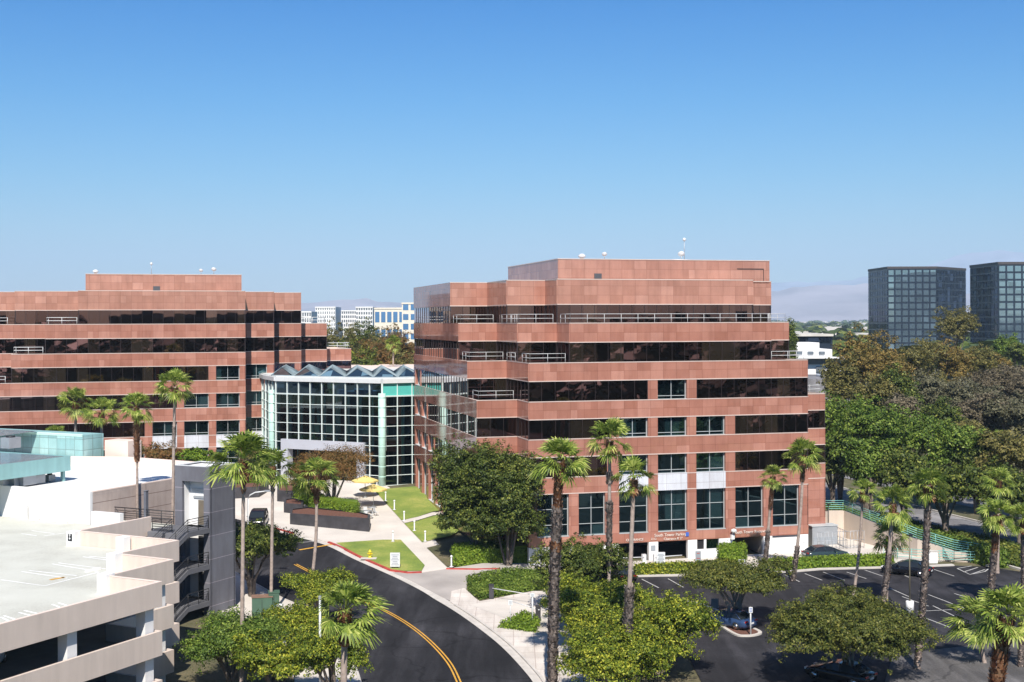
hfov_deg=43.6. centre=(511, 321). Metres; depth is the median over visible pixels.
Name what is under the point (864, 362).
hill tree
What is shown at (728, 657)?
parking lot
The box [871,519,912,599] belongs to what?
palm tree
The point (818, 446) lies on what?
window
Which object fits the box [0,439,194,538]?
podium building
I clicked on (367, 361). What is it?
background tree
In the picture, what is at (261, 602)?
utility box
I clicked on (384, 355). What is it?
background tree
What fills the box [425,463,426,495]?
window
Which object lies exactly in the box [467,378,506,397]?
window
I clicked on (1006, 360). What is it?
hill tree
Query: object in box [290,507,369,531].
planter
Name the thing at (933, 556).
pilaster
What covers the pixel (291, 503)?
planter
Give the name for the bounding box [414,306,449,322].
window
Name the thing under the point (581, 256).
roof vent
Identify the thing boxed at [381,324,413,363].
background tree
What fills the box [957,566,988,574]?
hatched lines
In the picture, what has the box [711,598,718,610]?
sign post
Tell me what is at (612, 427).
palm tree
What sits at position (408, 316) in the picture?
office building
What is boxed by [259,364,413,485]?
atrium
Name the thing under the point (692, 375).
office building
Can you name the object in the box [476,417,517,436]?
window
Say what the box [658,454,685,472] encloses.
window
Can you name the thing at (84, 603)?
parking garage
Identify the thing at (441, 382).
window
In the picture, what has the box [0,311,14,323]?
window
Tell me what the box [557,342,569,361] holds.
window
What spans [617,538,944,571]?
entrance apron
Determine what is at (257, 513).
parked car
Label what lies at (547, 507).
window
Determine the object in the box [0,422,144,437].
window
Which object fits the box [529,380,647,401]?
window
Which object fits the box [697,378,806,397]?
window
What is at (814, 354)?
office building
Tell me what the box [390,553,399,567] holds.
sign
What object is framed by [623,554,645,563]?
barrier gate
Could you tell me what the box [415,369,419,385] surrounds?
window
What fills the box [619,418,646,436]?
window
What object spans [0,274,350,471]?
office building
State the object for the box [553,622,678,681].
broadleaf tree
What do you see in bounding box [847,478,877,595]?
palm tree
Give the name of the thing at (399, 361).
background tree
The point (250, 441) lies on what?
palm tree
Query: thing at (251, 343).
window
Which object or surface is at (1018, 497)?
street tree
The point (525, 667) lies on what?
gutter
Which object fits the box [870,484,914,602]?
palm tree
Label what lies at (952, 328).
hill tree
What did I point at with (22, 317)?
window
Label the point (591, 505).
window
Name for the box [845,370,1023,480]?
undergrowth
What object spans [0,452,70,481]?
rooftop canopy
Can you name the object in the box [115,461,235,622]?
stair tower
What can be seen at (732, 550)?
hedge
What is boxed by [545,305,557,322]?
window
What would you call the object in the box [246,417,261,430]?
window
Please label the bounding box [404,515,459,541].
lawn
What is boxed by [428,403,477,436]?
window
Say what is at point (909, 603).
lot lamp
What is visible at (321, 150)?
sky
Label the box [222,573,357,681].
verge pavement
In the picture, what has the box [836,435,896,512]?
street tree
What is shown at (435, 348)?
window
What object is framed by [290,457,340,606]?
palm tree
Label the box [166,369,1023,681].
ground
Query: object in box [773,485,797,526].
window
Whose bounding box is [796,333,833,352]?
office building
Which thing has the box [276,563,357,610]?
broadleaf tree
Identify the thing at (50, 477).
air conditioner
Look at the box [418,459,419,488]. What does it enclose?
window
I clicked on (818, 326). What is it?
distant woods
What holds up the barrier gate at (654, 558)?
on the entrance apron
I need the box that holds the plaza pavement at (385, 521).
[235,478,452,572]
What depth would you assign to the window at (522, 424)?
132.08 m
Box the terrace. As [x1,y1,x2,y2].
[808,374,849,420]
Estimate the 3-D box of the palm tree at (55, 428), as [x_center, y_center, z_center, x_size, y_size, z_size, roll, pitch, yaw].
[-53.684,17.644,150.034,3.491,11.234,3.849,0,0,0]
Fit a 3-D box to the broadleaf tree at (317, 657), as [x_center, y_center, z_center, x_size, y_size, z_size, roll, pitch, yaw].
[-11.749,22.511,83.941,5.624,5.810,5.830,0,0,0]
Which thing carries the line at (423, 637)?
on the street
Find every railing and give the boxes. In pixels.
[825,500,977,550]
[883,542,974,561]
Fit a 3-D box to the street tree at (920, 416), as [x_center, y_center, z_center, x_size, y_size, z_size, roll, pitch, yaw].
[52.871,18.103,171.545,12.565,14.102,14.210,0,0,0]
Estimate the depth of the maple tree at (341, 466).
150.50 m
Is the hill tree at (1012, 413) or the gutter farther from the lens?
the hill tree at (1012, 413)
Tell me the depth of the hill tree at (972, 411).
206.12 m
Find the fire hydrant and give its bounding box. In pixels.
[360,550,376,558]
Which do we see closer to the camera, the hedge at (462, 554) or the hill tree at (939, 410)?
the hedge at (462, 554)
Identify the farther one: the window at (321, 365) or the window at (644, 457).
the window at (321, 365)
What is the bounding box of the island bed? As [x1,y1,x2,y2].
[693,602,757,634]
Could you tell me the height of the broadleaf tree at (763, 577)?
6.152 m
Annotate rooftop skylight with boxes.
[0,428,103,460]
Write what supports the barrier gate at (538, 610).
on the drive at (501, 607)
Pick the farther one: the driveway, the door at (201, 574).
the driveway
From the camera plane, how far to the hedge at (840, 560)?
129.43 m
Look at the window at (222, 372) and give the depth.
182.05 m
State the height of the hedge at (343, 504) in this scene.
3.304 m
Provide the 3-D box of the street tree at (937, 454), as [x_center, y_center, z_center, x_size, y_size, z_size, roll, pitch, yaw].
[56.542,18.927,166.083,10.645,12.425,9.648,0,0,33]
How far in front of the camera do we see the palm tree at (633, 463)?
86.85 m
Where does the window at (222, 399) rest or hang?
in the office building at (224, 340)
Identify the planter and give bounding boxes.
[235,483,268,498]
[277,484,294,501]
[284,498,303,512]
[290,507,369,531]
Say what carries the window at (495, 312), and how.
in the office building at (692, 375)
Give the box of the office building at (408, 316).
[401,302,414,342]
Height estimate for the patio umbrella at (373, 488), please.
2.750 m
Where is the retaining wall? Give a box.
[826,510,969,561]
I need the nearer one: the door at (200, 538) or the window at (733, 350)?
the door at (200, 538)
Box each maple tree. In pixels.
[284,464,330,490]
[288,443,375,497]
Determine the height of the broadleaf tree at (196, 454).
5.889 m
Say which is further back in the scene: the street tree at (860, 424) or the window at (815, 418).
the street tree at (860, 424)
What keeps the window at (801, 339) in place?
in the office building at (824, 341)
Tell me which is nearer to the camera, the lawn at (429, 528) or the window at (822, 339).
the lawn at (429, 528)
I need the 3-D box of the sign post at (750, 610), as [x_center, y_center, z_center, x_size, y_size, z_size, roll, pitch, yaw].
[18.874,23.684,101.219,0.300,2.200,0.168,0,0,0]
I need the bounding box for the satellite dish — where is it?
[678,251,684,258]
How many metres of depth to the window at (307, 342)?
197.81 m
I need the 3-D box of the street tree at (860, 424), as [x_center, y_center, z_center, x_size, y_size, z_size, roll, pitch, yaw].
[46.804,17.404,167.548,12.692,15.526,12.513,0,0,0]
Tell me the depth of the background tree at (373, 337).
288.06 m
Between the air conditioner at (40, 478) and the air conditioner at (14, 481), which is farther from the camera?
the air conditioner at (40, 478)
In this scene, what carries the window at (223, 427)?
in the office building at (224, 340)
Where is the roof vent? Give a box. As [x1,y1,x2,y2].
[578,254,585,258]
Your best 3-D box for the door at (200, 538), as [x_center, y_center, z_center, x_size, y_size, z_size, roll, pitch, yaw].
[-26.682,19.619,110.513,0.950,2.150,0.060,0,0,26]
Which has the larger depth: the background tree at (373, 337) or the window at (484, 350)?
the background tree at (373, 337)
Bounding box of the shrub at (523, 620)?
[497,609,541,632]
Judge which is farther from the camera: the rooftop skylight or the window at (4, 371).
the window at (4, 371)
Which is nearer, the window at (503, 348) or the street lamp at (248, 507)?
the street lamp at (248, 507)
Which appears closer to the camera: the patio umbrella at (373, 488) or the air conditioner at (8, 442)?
the air conditioner at (8, 442)
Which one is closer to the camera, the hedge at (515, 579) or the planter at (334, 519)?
the hedge at (515, 579)
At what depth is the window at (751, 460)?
136.45 m
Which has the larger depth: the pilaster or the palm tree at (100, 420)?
the palm tree at (100, 420)
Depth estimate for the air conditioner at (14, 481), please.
116.68 m
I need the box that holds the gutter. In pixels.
[235,516,541,681]
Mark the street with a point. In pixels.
(404, 652)
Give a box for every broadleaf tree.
[126,438,145,454]
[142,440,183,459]
[174,605,288,681]
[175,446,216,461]
[229,628,325,681]
[235,448,270,474]
[235,518,305,596]
[260,600,337,643]
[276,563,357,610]
[288,627,373,681]
[427,432,508,547]
[462,439,548,565]
[528,532,639,593]
[538,570,597,622]
[538,578,663,635]
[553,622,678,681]
[593,589,723,676]
[675,553,795,609]
[763,578,945,674]
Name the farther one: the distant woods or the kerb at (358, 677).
the distant woods
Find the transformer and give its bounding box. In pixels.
[808,523,838,545]
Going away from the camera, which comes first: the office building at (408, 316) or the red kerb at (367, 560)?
the red kerb at (367, 560)
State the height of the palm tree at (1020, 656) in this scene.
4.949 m
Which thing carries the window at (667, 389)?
in the office building at (692, 375)
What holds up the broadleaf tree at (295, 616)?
on the verge pavement at (248, 608)
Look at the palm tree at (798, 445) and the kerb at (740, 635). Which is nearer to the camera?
the kerb at (740, 635)
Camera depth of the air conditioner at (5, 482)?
116.33 m
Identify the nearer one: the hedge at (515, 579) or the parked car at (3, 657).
the parked car at (3, 657)
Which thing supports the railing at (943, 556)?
on the entrance apron
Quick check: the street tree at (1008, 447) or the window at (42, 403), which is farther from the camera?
the window at (42, 403)
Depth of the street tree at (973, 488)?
144.60 m
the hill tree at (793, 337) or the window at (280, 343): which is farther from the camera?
the hill tree at (793, 337)
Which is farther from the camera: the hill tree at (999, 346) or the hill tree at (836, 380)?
the hill tree at (999, 346)
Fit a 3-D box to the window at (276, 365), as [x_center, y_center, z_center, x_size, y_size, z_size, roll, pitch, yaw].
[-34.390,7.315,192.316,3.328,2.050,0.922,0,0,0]
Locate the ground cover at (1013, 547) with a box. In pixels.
[907,519,1020,566]
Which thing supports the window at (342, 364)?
in the office building at (224, 340)
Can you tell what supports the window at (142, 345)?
in the office building at (224, 340)
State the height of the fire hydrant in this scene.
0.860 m
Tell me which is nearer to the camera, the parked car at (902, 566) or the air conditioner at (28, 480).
the air conditioner at (28, 480)
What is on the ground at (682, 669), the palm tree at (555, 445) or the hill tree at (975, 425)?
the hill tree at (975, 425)
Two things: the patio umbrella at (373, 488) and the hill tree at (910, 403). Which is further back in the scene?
the hill tree at (910, 403)
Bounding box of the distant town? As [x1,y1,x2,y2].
[795,321,968,334]
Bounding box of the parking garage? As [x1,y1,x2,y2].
[0,516,178,681]
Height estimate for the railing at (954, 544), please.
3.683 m
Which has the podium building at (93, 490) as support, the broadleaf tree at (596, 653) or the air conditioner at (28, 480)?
the air conditioner at (28, 480)
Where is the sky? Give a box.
[0,0,1023,302]
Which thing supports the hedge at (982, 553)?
on the ground at (682, 669)
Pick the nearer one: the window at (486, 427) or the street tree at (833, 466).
the window at (486, 427)
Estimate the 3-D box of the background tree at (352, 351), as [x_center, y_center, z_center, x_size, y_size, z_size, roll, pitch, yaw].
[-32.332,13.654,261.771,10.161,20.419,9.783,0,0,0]
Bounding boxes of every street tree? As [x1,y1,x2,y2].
[819,389,880,501]
[825,395,919,509]
[825,442,851,501]
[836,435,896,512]
[867,403,956,495]
[872,443,931,520]
[903,459,988,532]
[904,420,987,510]
[945,432,991,513]
[950,454,1023,534]
[971,425,1023,515]
[979,471,1023,543]
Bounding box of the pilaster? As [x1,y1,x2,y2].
[928,550,937,562]
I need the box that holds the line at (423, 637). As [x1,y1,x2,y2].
[294,564,460,681]
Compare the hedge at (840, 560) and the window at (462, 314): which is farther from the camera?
the window at (462, 314)
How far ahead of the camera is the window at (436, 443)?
150.78 m
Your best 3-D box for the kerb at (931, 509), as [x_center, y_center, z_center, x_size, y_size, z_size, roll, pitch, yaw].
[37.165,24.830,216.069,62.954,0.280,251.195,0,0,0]
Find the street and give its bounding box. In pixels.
[235,519,532,681]
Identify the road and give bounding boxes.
[825,484,1016,541]
[832,474,1020,515]
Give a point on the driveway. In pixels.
(443, 583)
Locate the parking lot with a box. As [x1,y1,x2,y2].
[633,566,1023,681]
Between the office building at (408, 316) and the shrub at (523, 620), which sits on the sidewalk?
the shrub at (523, 620)
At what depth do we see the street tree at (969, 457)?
163.05 m
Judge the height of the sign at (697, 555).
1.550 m
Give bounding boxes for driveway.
[393,563,561,600]
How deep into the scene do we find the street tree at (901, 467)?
153.89 m
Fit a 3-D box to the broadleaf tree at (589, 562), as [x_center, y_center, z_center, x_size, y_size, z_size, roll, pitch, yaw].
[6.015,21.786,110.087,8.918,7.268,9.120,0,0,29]
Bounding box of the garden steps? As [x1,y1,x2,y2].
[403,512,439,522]
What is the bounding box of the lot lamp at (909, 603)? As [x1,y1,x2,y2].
[906,534,913,613]
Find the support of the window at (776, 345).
in the office building at (692, 375)
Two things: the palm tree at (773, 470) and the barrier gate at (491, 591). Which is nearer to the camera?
the barrier gate at (491, 591)
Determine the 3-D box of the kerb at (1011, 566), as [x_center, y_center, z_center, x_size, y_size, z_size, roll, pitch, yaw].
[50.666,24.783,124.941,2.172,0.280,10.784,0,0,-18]
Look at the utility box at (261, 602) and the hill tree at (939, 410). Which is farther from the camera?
the hill tree at (939, 410)
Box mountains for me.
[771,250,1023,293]
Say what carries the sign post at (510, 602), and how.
on the sidewalk
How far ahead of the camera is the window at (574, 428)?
130.84 m
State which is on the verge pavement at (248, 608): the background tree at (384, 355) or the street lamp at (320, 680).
the street lamp at (320, 680)
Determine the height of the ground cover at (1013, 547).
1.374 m
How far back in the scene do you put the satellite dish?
148.57 m
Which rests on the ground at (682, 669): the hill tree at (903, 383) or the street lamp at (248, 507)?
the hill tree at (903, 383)
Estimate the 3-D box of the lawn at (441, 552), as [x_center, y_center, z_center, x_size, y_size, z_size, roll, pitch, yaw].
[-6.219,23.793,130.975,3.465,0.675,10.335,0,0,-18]
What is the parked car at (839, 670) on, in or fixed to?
on the parking lot
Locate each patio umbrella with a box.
[352,476,378,497]
[359,484,386,505]
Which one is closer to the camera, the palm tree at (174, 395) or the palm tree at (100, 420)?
the palm tree at (174, 395)
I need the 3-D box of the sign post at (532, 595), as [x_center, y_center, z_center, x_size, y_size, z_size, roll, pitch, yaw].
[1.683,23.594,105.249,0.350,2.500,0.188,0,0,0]
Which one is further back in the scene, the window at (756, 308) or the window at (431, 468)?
the window at (431, 468)
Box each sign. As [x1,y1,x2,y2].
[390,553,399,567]
[656,552,664,563]
[695,551,700,561]
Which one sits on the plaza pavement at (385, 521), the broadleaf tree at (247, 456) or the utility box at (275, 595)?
the broadleaf tree at (247, 456)
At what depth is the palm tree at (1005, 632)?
63.67 m
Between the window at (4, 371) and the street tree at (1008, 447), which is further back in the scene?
the window at (4, 371)
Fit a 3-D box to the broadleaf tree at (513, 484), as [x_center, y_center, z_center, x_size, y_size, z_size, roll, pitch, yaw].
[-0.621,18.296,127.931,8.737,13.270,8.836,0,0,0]
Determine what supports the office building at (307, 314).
on the ground at (682, 669)
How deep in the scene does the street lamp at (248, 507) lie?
117.95 m
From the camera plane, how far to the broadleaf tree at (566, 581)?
102.07 m
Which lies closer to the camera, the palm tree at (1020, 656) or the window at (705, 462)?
the palm tree at (1020, 656)
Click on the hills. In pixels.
(827, 303)
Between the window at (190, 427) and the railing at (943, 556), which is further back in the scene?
the window at (190, 427)
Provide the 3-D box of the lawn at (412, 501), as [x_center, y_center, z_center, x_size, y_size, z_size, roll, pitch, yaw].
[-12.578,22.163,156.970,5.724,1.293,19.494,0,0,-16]
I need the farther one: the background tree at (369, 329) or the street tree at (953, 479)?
the background tree at (369, 329)
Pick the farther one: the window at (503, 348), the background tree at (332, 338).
the background tree at (332, 338)
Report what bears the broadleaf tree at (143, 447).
on the ground at (682, 669)
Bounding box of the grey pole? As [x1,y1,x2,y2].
[143,490,148,536]
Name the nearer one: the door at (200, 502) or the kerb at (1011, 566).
the door at (200, 502)
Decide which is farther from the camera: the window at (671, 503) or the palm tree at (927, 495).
the window at (671, 503)
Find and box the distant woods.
[327,319,1023,367]
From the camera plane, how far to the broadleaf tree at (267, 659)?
83.38 m
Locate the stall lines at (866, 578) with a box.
[642,569,963,626]
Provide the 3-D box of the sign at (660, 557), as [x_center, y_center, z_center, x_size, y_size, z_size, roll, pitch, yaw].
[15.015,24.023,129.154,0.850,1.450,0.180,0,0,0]
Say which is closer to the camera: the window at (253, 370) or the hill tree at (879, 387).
the window at (253, 370)
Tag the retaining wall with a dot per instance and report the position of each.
(848, 521)
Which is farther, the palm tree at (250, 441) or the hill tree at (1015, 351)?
the hill tree at (1015, 351)
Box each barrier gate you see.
[489,584,529,598]
[512,601,540,620]
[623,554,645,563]
[653,554,681,562]
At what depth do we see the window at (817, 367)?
319.59 m
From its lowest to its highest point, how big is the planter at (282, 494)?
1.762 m
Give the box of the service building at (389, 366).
[351,364,413,367]
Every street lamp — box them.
[247,490,270,589]
[319,596,321,681]
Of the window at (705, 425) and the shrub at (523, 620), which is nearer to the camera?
the shrub at (523, 620)
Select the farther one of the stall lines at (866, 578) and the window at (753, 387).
the window at (753, 387)
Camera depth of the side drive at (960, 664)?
91.77 m
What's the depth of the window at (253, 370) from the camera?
187.33 m
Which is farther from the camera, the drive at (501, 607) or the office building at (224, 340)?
the office building at (224, 340)
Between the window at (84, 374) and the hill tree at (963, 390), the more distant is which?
the hill tree at (963, 390)
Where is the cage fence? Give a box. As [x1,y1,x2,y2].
[817,527,863,548]
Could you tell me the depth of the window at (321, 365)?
197.91 m
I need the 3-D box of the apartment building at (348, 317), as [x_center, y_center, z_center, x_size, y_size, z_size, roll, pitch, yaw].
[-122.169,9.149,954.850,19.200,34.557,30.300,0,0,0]
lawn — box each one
[338,540,424,570]
[376,486,438,519]
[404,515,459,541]
[427,542,454,566]
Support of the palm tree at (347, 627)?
on the ground at (682, 669)
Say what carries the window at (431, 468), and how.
in the office building at (692, 375)
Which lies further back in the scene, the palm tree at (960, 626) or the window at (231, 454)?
the window at (231, 454)
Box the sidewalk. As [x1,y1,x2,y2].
[450,588,593,681]
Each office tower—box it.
[868,266,965,348]
[969,262,1023,345]
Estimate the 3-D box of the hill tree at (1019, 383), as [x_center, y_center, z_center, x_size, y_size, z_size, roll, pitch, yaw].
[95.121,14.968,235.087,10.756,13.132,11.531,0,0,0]
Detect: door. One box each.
[198,500,203,524]
[198,536,203,560]
[198,572,203,596]
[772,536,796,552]
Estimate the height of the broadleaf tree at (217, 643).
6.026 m
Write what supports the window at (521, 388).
in the office building at (692, 375)
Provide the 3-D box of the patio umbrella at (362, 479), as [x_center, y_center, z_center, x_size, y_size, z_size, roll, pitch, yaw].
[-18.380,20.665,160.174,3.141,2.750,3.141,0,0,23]
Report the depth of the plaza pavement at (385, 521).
144.34 m
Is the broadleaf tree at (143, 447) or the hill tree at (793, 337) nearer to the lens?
the broadleaf tree at (143, 447)
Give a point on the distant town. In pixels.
(828, 328)
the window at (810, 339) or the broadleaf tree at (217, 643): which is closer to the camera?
the broadleaf tree at (217, 643)
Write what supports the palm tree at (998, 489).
on the parking lot
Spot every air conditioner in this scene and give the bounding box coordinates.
[0,436,20,448]
[0,479,9,484]
[10,478,18,485]
[19,475,35,485]
[36,474,44,483]
[45,473,54,480]
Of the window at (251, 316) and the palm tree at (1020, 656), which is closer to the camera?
the palm tree at (1020, 656)
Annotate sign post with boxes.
[508,600,511,622]
[530,593,534,618]
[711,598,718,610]
[749,607,752,634]
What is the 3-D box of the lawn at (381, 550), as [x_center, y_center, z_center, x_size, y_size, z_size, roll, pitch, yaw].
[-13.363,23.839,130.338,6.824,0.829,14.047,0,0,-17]
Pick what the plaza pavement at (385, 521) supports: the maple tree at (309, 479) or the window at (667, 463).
the maple tree at (309, 479)
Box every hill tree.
[786,318,798,358]
[816,348,861,408]
[830,330,892,400]
[848,371,903,413]
[851,321,916,388]
[869,362,924,445]
[880,391,922,429]
[889,330,951,413]
[912,367,961,412]
[918,395,969,428]
[920,335,975,388]
[931,305,981,353]
[939,375,1003,415]
[944,342,1004,387]
[951,418,990,467]
[956,390,1010,431]
[968,362,1023,397]
[970,352,1013,375]
[977,390,1023,437]
[991,332,1022,368]
[998,368,1023,402]
[1003,342,1023,368]
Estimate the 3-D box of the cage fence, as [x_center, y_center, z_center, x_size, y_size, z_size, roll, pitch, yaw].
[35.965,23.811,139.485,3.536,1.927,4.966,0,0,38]
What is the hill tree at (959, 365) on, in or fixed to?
on the ground at (682, 669)
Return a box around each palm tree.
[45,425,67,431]
[55,386,93,431]
[81,397,120,432]
[116,391,156,517]
[153,367,194,523]
[203,429,276,681]
[250,448,299,591]
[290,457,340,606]
[317,579,391,681]
[384,335,401,366]
[528,436,591,681]
[586,416,633,616]
[607,455,658,680]
[756,464,788,560]
[782,437,825,580]
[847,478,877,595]
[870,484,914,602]
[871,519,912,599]
[905,465,952,668]
[938,594,998,662]
[965,581,1023,681]
[976,497,1017,604]
[980,467,1017,572]
[1002,503,1023,598]
[1008,605,1023,666]
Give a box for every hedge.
[236,475,265,483]
[292,481,360,512]
[448,538,526,567]
[464,565,549,599]
[633,557,738,574]
[715,539,747,562]
[768,552,895,570]
[826,503,1010,567]
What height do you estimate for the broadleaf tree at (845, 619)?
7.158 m
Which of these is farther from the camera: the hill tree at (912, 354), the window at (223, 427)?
the hill tree at (912, 354)
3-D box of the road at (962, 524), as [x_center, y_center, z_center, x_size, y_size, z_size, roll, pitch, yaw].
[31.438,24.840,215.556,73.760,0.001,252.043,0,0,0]
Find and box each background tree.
[327,316,362,353]
[333,338,376,362]
[341,317,380,352]
[351,346,382,364]
[353,323,398,360]
[353,337,395,363]
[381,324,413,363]
[388,350,413,364]
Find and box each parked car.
[0,651,6,662]
[249,508,268,525]
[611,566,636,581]
[710,608,757,629]
[801,544,848,556]
[804,659,876,681]
[881,559,933,577]
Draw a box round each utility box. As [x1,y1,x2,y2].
[251,594,272,616]
[268,590,279,606]
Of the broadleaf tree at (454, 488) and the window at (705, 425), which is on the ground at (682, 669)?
the broadleaf tree at (454, 488)
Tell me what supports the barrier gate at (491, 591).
on the sidewalk
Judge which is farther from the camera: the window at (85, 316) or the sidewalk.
the window at (85, 316)
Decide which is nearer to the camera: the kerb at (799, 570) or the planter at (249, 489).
the kerb at (799, 570)
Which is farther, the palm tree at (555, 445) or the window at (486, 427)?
the window at (486, 427)
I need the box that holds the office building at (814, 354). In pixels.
[796,342,844,373]
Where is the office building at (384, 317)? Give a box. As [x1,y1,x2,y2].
[374,308,401,336]
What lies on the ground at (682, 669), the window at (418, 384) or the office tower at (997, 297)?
the office tower at (997, 297)
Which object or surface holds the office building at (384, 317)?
on the ground at (682, 669)
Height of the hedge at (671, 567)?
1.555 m
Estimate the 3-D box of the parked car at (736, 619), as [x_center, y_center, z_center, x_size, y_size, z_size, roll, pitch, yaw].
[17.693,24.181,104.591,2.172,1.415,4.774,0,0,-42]
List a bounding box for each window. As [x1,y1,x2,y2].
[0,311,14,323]
[0,339,44,353]
[0,367,10,381]
[0,394,176,410]
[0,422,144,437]
[12,366,208,382]
[16,311,77,323]
[46,338,244,353]
[78,310,244,323]
[152,422,176,435]
[184,394,208,407]
[184,421,208,434]
[216,366,239,379]
[216,393,239,406]
[216,420,239,434]
[216,447,239,471]
[245,310,272,322]
[245,337,272,350]
[246,364,266,377]
[246,391,261,404]
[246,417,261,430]
[274,311,299,322]
[274,337,300,349]
[274,363,294,371]
[301,336,325,348]
[301,362,325,369]
[327,361,350,368]
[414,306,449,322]
[414,339,457,359]
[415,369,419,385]
[416,400,419,415]
[416,430,419,445]
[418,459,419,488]
[421,370,466,397]
[421,402,425,417]
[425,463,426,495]
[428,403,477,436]
[428,435,432,451]
[428,468,432,502]
[435,437,474,461]
[450,306,487,322]
[458,341,496,359]
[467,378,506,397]
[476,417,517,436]
[488,305,505,322]
[497,341,517,361]
[506,305,544,322]
[507,379,528,401]
[517,418,527,438]
[518,342,556,361]
[528,419,608,439]
[528,456,606,476]
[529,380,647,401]
[537,494,568,537]
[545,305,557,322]
[556,305,751,322]
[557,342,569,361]
[570,341,769,361]
[579,493,604,535]
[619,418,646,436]
[619,455,646,474]
[619,491,647,533]
[658,380,686,398]
[658,417,685,435]
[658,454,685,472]
[658,490,686,531]
[696,416,723,434]
[696,452,723,471]
[696,488,725,529]
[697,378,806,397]
[706,539,717,548]
[735,414,806,433]
[735,450,806,470]
[735,486,763,527]
[753,305,769,321]
[771,340,787,358]
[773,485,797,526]
[797,337,805,341]
[808,337,818,341]
[808,410,823,427]
[808,445,823,462]
[816,366,822,371]
[820,337,830,341]
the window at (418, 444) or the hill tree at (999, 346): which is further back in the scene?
the hill tree at (999, 346)
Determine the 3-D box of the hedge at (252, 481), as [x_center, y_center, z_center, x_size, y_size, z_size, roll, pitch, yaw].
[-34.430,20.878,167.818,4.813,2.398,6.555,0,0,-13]
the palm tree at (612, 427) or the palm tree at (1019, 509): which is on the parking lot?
the palm tree at (1019, 509)
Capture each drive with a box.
[470,594,568,626]
[885,641,1023,681]
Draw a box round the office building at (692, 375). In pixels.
[414,258,825,565]
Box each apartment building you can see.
[315,307,340,338]
[341,310,355,336]
[355,307,376,334]
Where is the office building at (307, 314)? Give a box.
[301,311,316,322]
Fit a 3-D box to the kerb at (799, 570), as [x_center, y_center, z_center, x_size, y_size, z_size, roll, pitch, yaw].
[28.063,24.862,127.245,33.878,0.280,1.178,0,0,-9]
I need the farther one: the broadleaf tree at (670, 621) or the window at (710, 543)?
the window at (710, 543)
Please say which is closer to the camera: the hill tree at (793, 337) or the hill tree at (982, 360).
the hill tree at (982, 360)
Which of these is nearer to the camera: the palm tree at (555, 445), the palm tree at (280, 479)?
the palm tree at (555, 445)
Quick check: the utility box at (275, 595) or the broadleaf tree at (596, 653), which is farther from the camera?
the utility box at (275, 595)
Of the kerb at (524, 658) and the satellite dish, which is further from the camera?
the satellite dish
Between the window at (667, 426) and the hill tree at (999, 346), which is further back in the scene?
the hill tree at (999, 346)
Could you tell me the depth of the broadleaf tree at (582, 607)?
95.06 m
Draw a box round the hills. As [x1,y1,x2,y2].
[301,283,969,321]
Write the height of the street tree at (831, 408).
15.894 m
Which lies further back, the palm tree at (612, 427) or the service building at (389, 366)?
the service building at (389, 366)
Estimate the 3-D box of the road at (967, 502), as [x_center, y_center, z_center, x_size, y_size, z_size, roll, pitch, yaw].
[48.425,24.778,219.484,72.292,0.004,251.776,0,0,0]
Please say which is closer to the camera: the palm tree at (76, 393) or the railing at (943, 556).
the railing at (943, 556)
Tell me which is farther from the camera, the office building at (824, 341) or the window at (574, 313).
the office building at (824, 341)
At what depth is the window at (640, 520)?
133.16 m
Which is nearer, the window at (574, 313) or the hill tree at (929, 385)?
the window at (574, 313)
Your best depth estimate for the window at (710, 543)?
135.13 m
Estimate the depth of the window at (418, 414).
166.37 m
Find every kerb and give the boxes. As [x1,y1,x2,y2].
[235,568,498,681]
[327,541,421,572]
[454,604,545,681]
[637,564,953,576]
[693,601,761,636]
[825,483,1009,529]
[986,564,1020,569]

